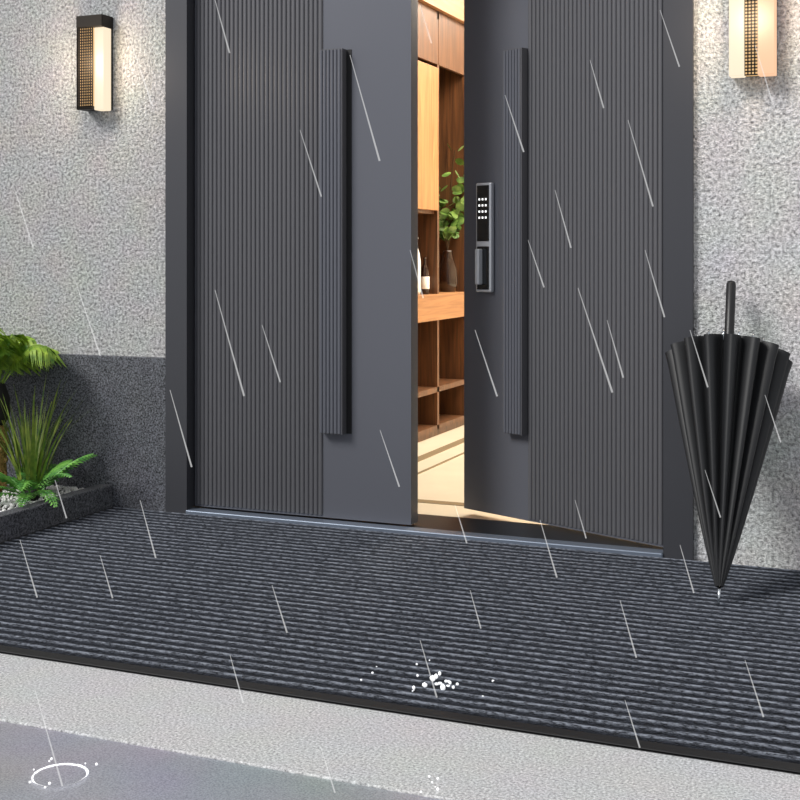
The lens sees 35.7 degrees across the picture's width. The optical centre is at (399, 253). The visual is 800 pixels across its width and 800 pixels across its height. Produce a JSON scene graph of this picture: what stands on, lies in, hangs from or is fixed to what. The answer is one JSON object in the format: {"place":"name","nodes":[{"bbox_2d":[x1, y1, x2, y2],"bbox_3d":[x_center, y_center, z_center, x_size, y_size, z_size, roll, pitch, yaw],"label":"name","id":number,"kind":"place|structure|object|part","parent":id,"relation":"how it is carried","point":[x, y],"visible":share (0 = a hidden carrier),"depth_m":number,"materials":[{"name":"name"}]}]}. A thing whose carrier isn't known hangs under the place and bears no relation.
{"place":"outdoors","nodes":[
{"label":"outdoors","id":0,"kind":"place"},
{"bbox_2d":[0,721,439,799],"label":"ground","id":1,"kind":"structure","parent":0,"point":[121,771],"depth_m":2.50,"materials":[{"name":"grey concrete"}]},
{"bbox_2d":[29,659,493,792],"bbox_3d":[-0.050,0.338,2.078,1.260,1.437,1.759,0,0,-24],"label":"water splashes","id":2,"kind":"object","parent":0,"point":[432,679],"visible":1,"depth_m":2.56,"materials":[{"name":"white liquid"}]},
{"bbox_2d":[0,653,799,799],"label":"step","id":3,"kind":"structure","parent":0,"point":[401,753],"depth_m":2.66,"materials":[{"name":"concrete"}]},
{"bbox_2d":[0,484,111,542],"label":"planter box","id":4,"kind":"object","parent":3,"relation":"on","point":[40,513],"visible":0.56,"depth_m":4.82,"materials":[{"name":"stone"}]},
{"bbox_2d":[0,328,67,491],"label":"sago palm","id":5,"kind":"object","parent":4,"relation":"on","point":[21,351],"visible":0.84,"depth_m":5.09,"materials":[{"name":"green plant"}]},
{"bbox_2d":[0,379,91,491],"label":"reed plant","id":6,"kind":"object","parent":4,"relation":"on","point":[31,457],"visible":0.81,"depth_m":5.02,"materials":[{"name":"green plant"}]},
{"bbox_2d":[0,453,96,507],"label":"fern","id":7,"kind":"object","parent":4,"relation":"in","point":[31,493],"visible":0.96,"depth_m":4.89,"materials":[{"name":"green plant"}]},
{"bbox_2d":[0,507,799,774],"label":"doormat","id":8,"kind":"object","parent":3,"relation":"on","point":[666,656],"visible":1,"depth_m":3.48,"materials":[{"name":"carpet"}]},
{"bbox_2d":[665,280,792,605],"bbox_3d":[1.020,0.566,3.894,0.392,1.060,0.392,-2,-27,22],"label":"umbrella","id":9,"kind":"object","parent":8,"relation":"on","point":[728,385],"visible":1,"depth_m":3.81,"materials":[{"name":"black fabric"}]},
{"bbox_2d":[0,0,799,569],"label":"wall","id":10,"kind":"structure","parent":3,"relation":"on","point":[82,232],"depth_m":5.07,"materials":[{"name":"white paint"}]},
{"bbox_2d":[0,354,164,511],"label":"lower wall panel","id":11,"kind":"object","parent":10,"relation":"attached to","point":[118,429],"visible":0.61,"depth_m":5.13,"materials":[{"name":"grey stone"}]},
{"bbox_2d":[76,14,112,110],"bbox_3d":[-1.260,-0.785,5.122,0.128,0.389,0.079,0,0,22],"label":"wall sconce","id":12,"kind":"object","parent":10,"relation":"attached to","point":[95,62],"depth_m":5.09,"materials":[{"name":"white glass"}]},
{"bbox_2d":[165,0,693,559],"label":"door frame","id":13,"kind":"structure","parent":10,"relation":"attached to","point":[677,236],"depth_m":4.98,"materials":[{"name":"grey metal"}]},
{"bbox_2d":[195,0,417,524],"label":"closed door leaf","id":14,"kind":"object","parent":13,"relation":"attached to","point":[306,257],"depth_m":4.83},
{"bbox_2d":[196,506,662,549],"bbox_3d":[0.090,1.040,4.778,1.900,0.020,0.250,0,0,22],"label":"door sill","id":15,"kind":"structure","parent":13,"relation":"attached to","point":[516,529],"depth_m":4.66,"materials":[{"name":"grey metal"}]},
{"bbox_2d":[464,0,662,546],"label":"open door leaf","id":16,"kind":"object","parent":13,"relation":"attached to","point":[563,321],"depth_m":4.61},
{"bbox_2d":[475,182,493,291],"bbox_3d":[0.325,-0.065,4.875,0.050,0.430,0.080,0,0,-45],"label":"smart door lock","id":17,"kind":"object","parent":16,"relation":"attached to","point":[484,265],"visible":1,"depth_m":4.86,"materials":[{"name":"black metal"}]},
{"bbox_2d":[729,0,776,77],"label":"wall sconce","id":18,"kind":"object","parent":10,"relation":"attached to","point":[752,38],"depth_m":4.11,"materials":[{"name":"white glass"}]},
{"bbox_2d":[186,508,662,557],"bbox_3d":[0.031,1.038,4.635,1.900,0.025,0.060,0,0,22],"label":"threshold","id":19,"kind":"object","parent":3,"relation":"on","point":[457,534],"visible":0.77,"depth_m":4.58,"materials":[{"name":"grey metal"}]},
{"bbox_2d":[418,250,420,294],"bbox_3d":[0.089,0.070,6.978,0.054,0.320,0.054,0,0,22],"label":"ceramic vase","id":20,"kind":"object","parent":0,"point":[419,276],"visible":0.14,"depth_m":6.96,"materials":[{"name":"white ceramic"}]},
{"bbox_2d":[418,425,546,524],"bbox_3d":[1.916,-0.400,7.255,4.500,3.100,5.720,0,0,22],"label":"floor","id":21,"kind":"structure","parent":0,"point":[440,474],"depth_m":5.78,"materials":[{"name":"beige tile"}]},
{"bbox_2d":[418,0,463,441],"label":"shoe cabinet","id":22,"kind":"object","parent":21,"relation":"on","point":[440,128],"visible":0.16,"depth_m":7.18,"materials":[{"name":"brown wood"}]},
{"bbox_2d":[421,257,429,293],"bbox_3d":[0.143,0.125,7.107,0.054,0.210,0.054,0,0,22],"label":"glass bottle","id":23,"kind":"object","parent":22,"relation":"on","point":[425,282],"visible":0.93,"depth_m":7.09,"materials":[{"name":"black glass"}]},
{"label":"cabinet doors","id":24,"kind":"part","parent":22,"relation":"part of","materials":[{"name":"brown wood"}]},
{"bbox_2d":[439,144,463,291],"bbox_3d":[0.341,-0.207,7.520,0.568,0.874,0.517,0,0,-44],"label":"potted plant","id":25,"kind":"object","parent":22,"relation":"on","point":[448,277],"visible":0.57,"depth_m":7.50,"materials":[{"name":"green plant"}]}
]}

